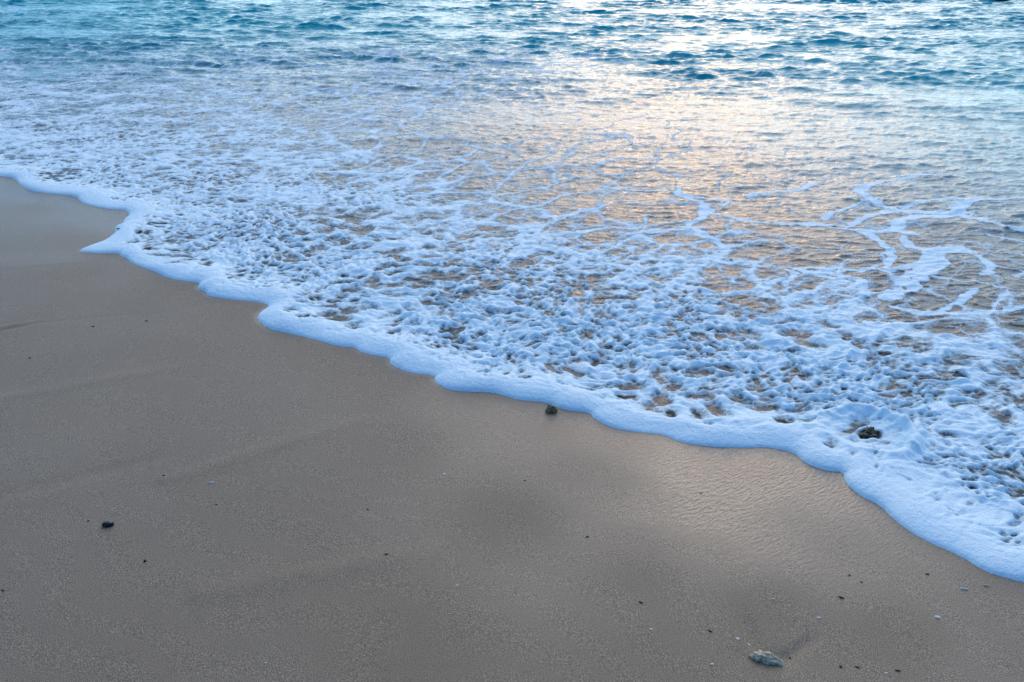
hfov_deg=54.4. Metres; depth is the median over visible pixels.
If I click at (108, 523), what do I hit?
pebble
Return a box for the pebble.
[101,520,113,526]
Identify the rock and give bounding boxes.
[859,426,880,438]
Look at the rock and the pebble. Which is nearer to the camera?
the pebble
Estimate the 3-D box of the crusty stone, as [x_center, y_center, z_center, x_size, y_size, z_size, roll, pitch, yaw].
[0.144,0.249,3.603,0.048,0.039,0.037,-4,24,-9]
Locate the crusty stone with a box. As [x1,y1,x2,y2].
[545,404,557,413]
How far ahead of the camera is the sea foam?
4.67 m
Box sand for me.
[0,116,1023,681]
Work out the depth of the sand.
2.98 m
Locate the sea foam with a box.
[0,2,1023,581]
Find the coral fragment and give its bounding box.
[749,650,784,665]
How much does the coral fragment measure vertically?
0.038 m
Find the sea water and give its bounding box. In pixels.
[0,0,1023,469]

